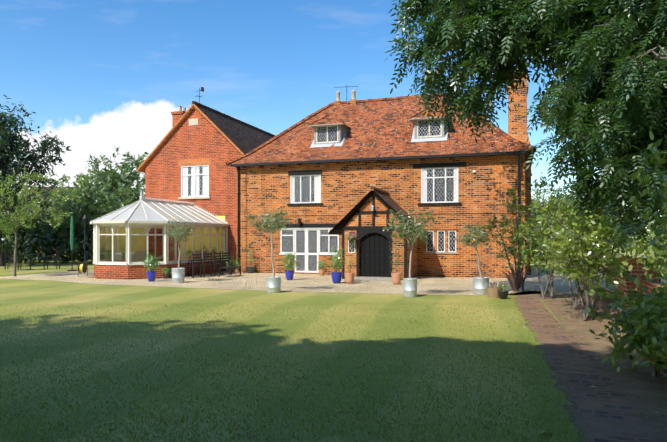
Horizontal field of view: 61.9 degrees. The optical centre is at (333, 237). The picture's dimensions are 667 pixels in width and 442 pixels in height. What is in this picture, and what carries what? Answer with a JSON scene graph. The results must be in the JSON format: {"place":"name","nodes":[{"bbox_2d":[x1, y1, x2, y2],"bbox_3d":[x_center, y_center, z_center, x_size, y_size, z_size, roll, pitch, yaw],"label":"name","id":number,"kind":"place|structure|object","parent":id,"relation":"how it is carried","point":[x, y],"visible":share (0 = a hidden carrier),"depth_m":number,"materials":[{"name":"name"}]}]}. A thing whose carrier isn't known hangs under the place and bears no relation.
{"place":"outdoors","nodes":[
{"label":"outdoors","id":0,"kind":"place"},
{"bbox_2d":[94,259,225,279],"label":"brick base wall","id":1,"kind":"structure","parent":0,"point":[127,272],"depth_m":20.40,"materials":[{"name":"red brick"}]},
{"bbox_2d":[93,258,225,264],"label":"conservatory sill","id":2,"kind":"structure","parent":1,"relation":"on","point":[147,264],"depth_m":20.53,"materials":[{"name":"white plastic"}]},
{"bbox_2d":[182,166,207,195],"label":"curtains","id":3,"kind":"object","parent":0,"point":[197,182],"visible":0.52,"depth_m":25.52,"materials":[{"name":"white fabric"}]},
{"bbox_2d":[180,216,224,259],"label":"interior wall","id":4,"kind":"structure","parent":0,"point":[189,244],"depth_m":25.28,"materials":[{"name":"yellow paint"}]},
{"bbox_2d":[164,207,495,278],"bbox_3d":[-1.073,0.132,15.917,10.747,1.976,2.950,0,0,24],"label":"olive","id":5,"kind":"object","parent":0,"point":[282,224],"depth_m":14.83,"materials":[{"name":"green plant"}]},
{"bbox_2d":[0,0,661,237],"label":"sky","id":6,"kind":"structure","parent":0,"point":[103,75],"materials":[{"name":"blue"}]},
{"bbox_2d":[0,241,665,441],"bbox_3d":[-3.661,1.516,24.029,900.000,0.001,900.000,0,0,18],"label":"lawn","id":7,"kind":"structure","parent":0,"point":[35,293],"depth_m":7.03,"materials":[{"name":"green plant"}]},
{"bbox_2d":[0,166,87,275],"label":"fruit tree","id":8,"kind":"object","parent":7,"relation":"on","point":[6,225],"depth_m":21.43,"materials":[{"name":"green plant"}]},
{"bbox_2d":[0,95,121,266],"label":"dark tree","id":9,"kind":"object","parent":7,"relation":"on","point":[50,243],"depth_m":30.16,"materials":[{"name":"green plant"}]},
{"bbox_2d":[67,214,76,270],"bbox_3d":[-11.820,0.216,25.140,0.400,2.600,0.380,0,0,-2],"label":"parasol pole","id":10,"kind":"object","parent":7,"relation":"on","point":[72,269],"visible":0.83,"depth_m":25.13,"materials":[{"name":"black metal"}]},
{"bbox_2d":[70,216,73,249],"bbox_3d":[-11.820,-0.234,25.140,0.180,1.600,0.180,0,0,-2],"label":"parasol canvas","id":11,"kind":"object","parent":10,"relation":"attached to","point":[72,234],"visible":1,"depth_m":25.07,"materials":[{"name":"green fabric"}]},
{"bbox_2d":[8,146,148,258],"bbox_3d":[-18.630,-2.627,40.577,13.124,8.398,16.406,0,0,-2],"label":"tree","id":12,"kind":"object","parent":7,"relation":"on","point":[88,203],"depth_m":36.44,"materials":[{"name":"green plant"}]},
{"bbox_2d":[5,249,241,277],"bbox_3d":[-9.657,1.041,24.030,12.687,0.950,2.862,0,0,22],"label":"dark garden furniture","id":13,"kind":"object","parent":7,"relation":"on","point":[210,258],"visible":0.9,"depth_m":22.19,"materials":[{"name":"black metal"}]},
{"bbox_2d":[145,108,241,271],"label":"wing walls","id":14,"kind":"structure","parent":7,"relation":"on","point":[204,138],"depth_m":25.36,"materials":[{"name":"red brick"}]},
{"bbox_2d":[137,104,243,172],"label":"trim","id":15,"kind":"structure","parent":14,"relation":"attached to","point":[188,162],"depth_m":25.51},
{"bbox_2d":[178,106,209,198],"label":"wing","id":16,"kind":"structure","parent":14,"relation":"attached to","point":[192,121],"depth_m":25.43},
{"bbox_2d":[181,165,208,196],"bbox_3d":[-6.333,-2.589,25.508,1.480,1.450,0.115,0,0,18],"label":"window frame","id":17,"kind":"object","parent":14,"relation":"in","point":[194,174],"visible":0.77,"depth_m":25.46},
{"bbox_2d":[182,166,207,195],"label":"wing cames","id":18,"kind":"object","parent":17,"relation":"in","point":[192,181],"visible":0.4,"depth_m":25.51,"materials":[{"name":"grey metal"}]},
{"bbox_2d":[195,87,203,102],"bbox_3d":[-6.207,-6.544,25.759,0.337,0.880,0.337,0,0,-27],"label":"weather vane","id":19,"kind":"object","parent":14,"relation":"on","point":[202,89],"visible":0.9,"depth_m":25.76,"materials":[{"name":"black metal"}]},
{"bbox_2d":[192,101,275,153],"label":"wing roof","id":20,"kind":"structure","parent":14,"relation":"on","point":[244,137],"depth_m":27.13,"materials":[{"name":"black tile"}]},
{"bbox_2d":[0,270,666,294],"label":"patio","id":21,"kind":"structure","parent":7,"relation":"on","point":[324,283],"depth_m":18.34,"materials":[{"name":"beige stone"}]},
{"bbox_2d":[77,262,87,275],"bbox_3d":[-9.826,1.235,21.767,0.400,0.561,0.400,0,0,-2],"label":"hose reel","id":22,"kind":"object","parent":21,"relation":"on","point":[84,268],"visible":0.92,"depth_m":21.76,"materials":[{"name":"yellow plastic"}]},
{"bbox_2d":[82,215,87,271],"bbox_3d":[-11.088,0.231,24.805,0.260,2.570,0.225,0,0,-2],"label":"lamp post","id":23,"kind":"object","parent":21,"relation":"on","point":[84,218],"visible":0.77,"depth_m":24.78,"materials":[{"name":"black metal"}]},
{"bbox_2d":[90,190,228,271],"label":"frames","id":24,"kind":"structure","parent":21,"relation":"on","point":[148,225],"depth_m":21.34,"materials":[{"name":"white plastic"}]},
{"bbox_2d":[95,201,226,223],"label":"conservatory roof","id":25,"kind":"structure","parent":24,"relation":"on","point":[138,214],"depth_m":21.47,"materials":[{"name":"glass"}]},
{"bbox_2d":[100,226,223,261],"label":"conservatory windows","id":26,"kind":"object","parent":24,"relation":"in","point":[141,242],"visible":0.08,"depth_m":23.78,"materials":[{"name":"clear glass"}]},
{"bbox_2d":[163,267,255,278],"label":"plant pots","id":27,"kind":"object","parent":21,"relation":"on","point":[248,270],"visible":0.77,"depth_m":23.48,"materials":[{"name":"grey ceramic"}]},
{"bbox_2d":[147,271,342,283],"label":"blue plant pots","id":28,"kind":"object","parent":21,"relation":"on","point":[336,277],"visible":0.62,"depth_m":19.11,"materials":[{"name":"blue ceramic"}]},
{"bbox_2d":[234,269,401,284],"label":"terracotta pots","id":29,"kind":"object","parent":21,"relation":"on","point":[396,278],"visible":0.88,"depth_m":18.10,"materials":[{"name":"orange ceramic"}]},
{"bbox_2d":[170,268,489,296],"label":"metal planters","id":30,"kind":"object","parent":21,"relation":"on","point":[480,285],"visible":0.96,"depth_m":14.80,"materials":[{"name":"silver metal"}]},
{"bbox_2d":[341,276,391,281],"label":"porch steps","id":31,"kind":"structure","parent":21,"relation":"on","point":[374,279],"depth_m":19.41,"materials":[{"name":"beige stone"}]},
{"bbox_2d":[328,191,428,279],"bbox_3d":[1.757,-0.088,20.977,3.308,3.207,2.420,0,0,18],"label":"porch","id":32,"kind":"object","parent":21,"relation":"on","point":[380,219],"depth_m":20.08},
{"bbox_2d":[360,233,388,276],"bbox_3d":[1.504,0.666,20.141,1.120,1.700,0.025,0,0,18],"label":"porch door","id":33,"kind":"structure","parent":32,"relation":"in","point":[368,253],"depth_m":20.13,"materials":[{"name":"black wood"}]},
{"bbox_2d":[362,235,387,274],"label":"door studs","id":34,"kind":"object","parent":33,"relation":"attached to","point":[377,255],"visible":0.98,"depth_m":20.08,"materials":[{"name":"black metal"}]},
{"bbox_2d":[361,186,425,231],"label":"porch roof","id":35,"kind":"structure","parent":32,"relation":"attached to","point":[385,196],"depth_m":20.63,"materials":[{"name":"tile"}]},
{"bbox_2d":[239,154,524,278],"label":"walls","id":36,"kind":"structure","parent":21,"relation":"on","point":[346,190],"depth_m":21.92,"materials":[{"name":"brick"}]},
{"bbox_2d":[279,167,475,272],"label":"window frames","id":37,"kind":"structure","parent":36,"relation":"attached to","point":[306,253],"depth_m":23.05,"materials":[{"name":"paint"}]},
{"bbox_2d":[240,154,514,270],"bbox_3d":[1.500,-0.834,22.545,11.870,4.700,0.801,0,0,18],"label":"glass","id":38,"kind":"object","parent":37,"relation":"on","point":[336,239],"depth_m":22.99,"materials":[{"name":"clear glass"}]},
{"bbox_2d":[282,168,456,270],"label":"lead cames","id":39,"kind":"object","parent":38,"relation":"attached to","point":[337,238],"visible":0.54,"depth_m":23.02,"materials":[{"name":"grey metal"}]},
{"bbox_2d":[292,168,456,201],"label":"curtains","id":40,"kind":"object","parent":38,"relation":"attached to","point":[317,197],"visible":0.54,"depth_m":23.07,"materials":[{"name":"white fabric"}]},
{"bbox_2d":[232,151,526,276],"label":"gutters","id":41,"kind":"object","parent":36,"relation":"attached to","point":[299,163],"visible":0.92,"depth_m":22.07,"materials":[{"name":"black metal"}]},
{"bbox_2d":[230,151,533,165],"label":"roof soffit","id":42,"kind":"structure","parent":36,"relation":"on","point":[527,156],"depth_m":21.53,"materials":[{"name":"black"}]},
{"bbox_2d":[229,97,529,166],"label":"roof","id":43,"kind":"structure","parent":42,"relation":"on","point":[381,128],"depth_m":23.47,"materials":[{"name":"tile"}]},
{"bbox_2d":[307,113,343,125],"bbox_3d":[-0.090,-5.080,24.326,1.662,0.600,1.678,0,0,18],"label":"dormer roof","id":44,"kind":"object","parent":43,"relation":"on","point":[329,118],"visible":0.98,"depth_m":23.77,"materials":[{"name":"tile"}]},
{"bbox_2d":[316,125,337,142],"bbox_3d":[-0.258,-4.428,23.814,1.000,0.740,0.085,0,0,18],"label":"dormer frame","id":45,"kind":"object","parent":43,"relation":"on","point":[327,126],"visible":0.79,"depth_m":23.77,"materials":[{"name":"white paint"}]},
{"bbox_2d":[318,126,336,141],"bbox_3d":[-0.259,-4.428,23.812,1.000,0.740,0.001,0,0,18],"label":"dormer glass","id":46,"kind":"object","parent":45,"relation":"in","point":[325,133],"depth_m":23.82,"materials":[{"name":"black"}]},
{"bbox_2d":[318,126,336,140],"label":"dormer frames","id":47,"kind":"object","parent":45,"relation":"attached to","point":[328,135],"visible":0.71,"depth_m":23.79,"materials":[{"name":"grey"}]},
{"bbox_2d":[308,123,349,144],"bbox_3d":[-0.163,-4.408,24.102,1.600,0.860,1.142,0,0,18],"label":"dormer window","id":48,"kind":"structure","parent":43,"relation":"on","point":[342,127],"depth_m":23.72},
{"bbox_2d":[310,128,348,147],"bbox_3d":[-0.163,-4.354,24.102,1.440,0.992,1.042,0,0,18],"label":"dormer flashing","id":49,"kind":"object","parent":43,"relation":"on","point":[329,145],"visible":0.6,"depth_m":23.77,"materials":[{"name":"white metal"}]},
{"bbox_2d":[226,93,536,171],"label":"ridge tiles","id":50,"kind":"object","parent":43,"relation":"on","point":[504,135],"visible":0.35,"depth_m":24.93,"materials":[{"name":"tile"}]},
{"bbox_2d":[411,123,447,141],"bbox_3d":[3.970,-4.354,22.746,1.440,0.992,1.042,0,0,18],"label":"dormer flashing","id":51,"kind":"object","parent":43,"relation":"on","point":[430,139],"visible":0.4,"depth_m":22.35,"materials":[{"name":"white metal"}]},
{"bbox_2d":[417,118,441,137],"bbox_3d":[3.875,-4.428,22.457,1.000,0.740,0.085,0,0,18],"label":"dormer frame","id":52,"kind":"object","parent":43,"relation":"on","point":[429,128],"visible":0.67,"depth_m":22.42,"materials":[{"name":"white paint"}]},
{"bbox_2d":[418,119,440,135],"bbox_3d":[3.874,-4.428,22.455,1.000,0.740,0.001,0,0,18],"label":"dormer glass","id":53,"kind":"object","parent":52,"relation":"in","point":[425,127],"depth_m":22.47,"materials":[{"name":"black"}]},
{"bbox_2d":[418,120,440,135],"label":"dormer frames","id":54,"kind":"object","parent":52,"relation":"attached to","point":[430,126],"visible":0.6,"depth_m":22.43,"materials":[{"name":"grey"}]},
{"bbox_2d":[409,116,450,138],"bbox_3d":[3.970,-4.408,22.746,1.600,0.860,1.142,0,0,18],"label":"dormer window","id":55,"kind":"structure","parent":43,"relation":"on","point":[413,121],"depth_m":22.41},
{"bbox_2d":[408,106,447,118],"bbox_3d":[4.043,-5.080,22.970,1.661,0.600,1.678,0,0,18],"label":"dormer roof","id":56,"kind":"object","parent":55,"relation":"on","point":[418,114],"visible":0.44,"depth_m":22.42,"materials":[{"name":"tile"}]},
{"bbox_2d":[334,72,530,274],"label":"chimneys","id":57,"kind":"object","parent":21,"relation":"on","point":[517,127],"visible":0.29,"depth_m":22.96,"materials":[{"name":"brick"}]},
{"bbox_2d":[336,68,517,100],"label":"chimney pots","id":58,"kind":"object","parent":57,"relation":"on","point":[338,95],"visible":0.4,"depth_m":25.95,"materials":[{"name":"ceramic"}]},
{"bbox_2d":[498,263,533,291],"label":"phormium leaves","id":59,"kind":"object","parent":21,"relation":"on","point":[515,282],"visible":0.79,"depth_m":15.44,"materials":[{"name":"purple plant"}]},
{"bbox_2d":[3,290,664,439],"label":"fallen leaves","id":60,"kind":"object","parent":7,"relation":"on","point":[389,423],"visible":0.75,"depth_m":5.44,"materials":[{"name":"brown plant"}]},
{"bbox_2d":[348,230,508,298],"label":"black basket pots","id":61,"kind":"object","parent":7,"relation":"on","point":[502,294],"visible":0.92,"depth_m":13.68,"materials":[{"name":"black plastic"}]},
{"bbox_2d":[486,287,502,297],"bbox_3d":[4.078,1.386,14.082,0.420,0.260,0.420,0,0,-2],"label":"log basket","id":62,"kind":"object","parent":7,"relation":"on","point":[492,292],"visible":0.69,"depth_m":13.93,"materials":[{"name":"brown wicker"}]},
{"bbox_2d":[489,282,501,287],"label":"logs","id":63,"kind":"object","parent":62,"relation":"on","point":[494,284],"visible":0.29,"depth_m":14.03,"materials":[{"name":"beige wood"}]},
{"bbox_2d":[384,0,666,266],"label":"ash tree","id":64,"kind":"object","parent":7,"relation":"on","point":[576,34],"depth_m":10.24,"materials":[{"name":"green plant"}]},
{"bbox_2d":[417,0,666,229],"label":"tree branches","id":65,"kind":"object","parent":64,"relation":"on","point":[549,75],"depth_m":11.79,"materials":[{"name":"green plant"}]},
{"bbox_2d":[481,130,666,376],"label":"border shrub","id":66,"kind":"object","parent":7,"relation":"on","point":[657,324],"depth_m":9.62,"materials":[{"name":"green plant"}]},
{"bbox_2d":[531,179,622,260],"bbox_3d":[16.856,-1.059,41.092,7.090,6.067,17.548,0,0,40],"label":"shrub","id":67,"kind":"object","parent":7,"relation":"on","point":[546,201],"depth_m":37.05,"materials":[{"name":"green plant"}]},
{"bbox_2d":[513,293,666,441],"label":"soil bed","id":68,"kind":"object","parent":7,"relation":"on","point":[642,392],"visible":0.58,"depth_m":6.50,"materials":[{"name":"brown soil"}]},
{"bbox_2d":[531,196,660,247],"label":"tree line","id":69,"kind":"object","parent":7,"relation":"on","point":[622,215],"depth_m":77.34,"materials":[{"name":"green plant"}]},
{"bbox_2d":[605,262,666,313],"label":"garden wall","id":70,"kind":"structure","parent":7,"relation":"on","point":[636,270],"depth_m":10.53,"materials":[{"name":"brick"}]},
{"bbox_2d":[618,257,664,262],"bbox_3d":[5.944,0.431,10.772,0.680,0.070,0.680,0,0,18],"label":"wall coping","id":71,"kind":"object","parent":70,"relation":"on","point":[635,259],"visible":0.36,"depth_m":10.52,"materials":[{"name":"brick"}]},
{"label":"neighbouring house walls","id":72,"kind":"object","parent":7,"relation":"on","visible":0},
{"bbox_2d":[26,187,76,202],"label":"neighbour house roof","id":73,"kind":"structure","parent":72,"relation":"on","point":[46,189],"depth_m":65.96,"materials":[{"name":"tile"}]},
{"bbox_2d":[517,297,663,441],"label":"brick path","id":74,"kind":"structure","parent":0,"point":[605,420],"depth_m":5.57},
{"label":"conservatory floor","id":75,"kind":"structure","parent":0,"visible":0},
{"bbox_2d":[105,251,208,261],"bbox_3d":[-7.323,1.007,22.701,2.630,0.956,4.167,0,0,18],"label":"conservatory furniture","id":76,"kind":"object","parent":75,"relation":"on","point":[138,256],"depth_m":21.72,"materials":[{"name":"brown"}]},
{"bbox_2d":[114,253,134,264],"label":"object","id":77,"kind":"object","parent":76,"relation":"on","point":[118,256],"depth_m":22.19,"materials":[{"name":"beige fabric"}]},
{"bbox_2d":[107,255,215,261],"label":"plant pots","id":78,"kind":"object","parent":75,"relation":"on","point":[123,259],"depth_m":20.79,"materials":[{"name":"ceramic"}]},
{"bbox_2d":[101,242,216,261],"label":"conservatory plants","id":79,"kind":"object","parent":78,"relation":"on","point":[106,256],"visible":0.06,"depth_m":20.82,"materials":[{"name":"green plant"}]}
]}

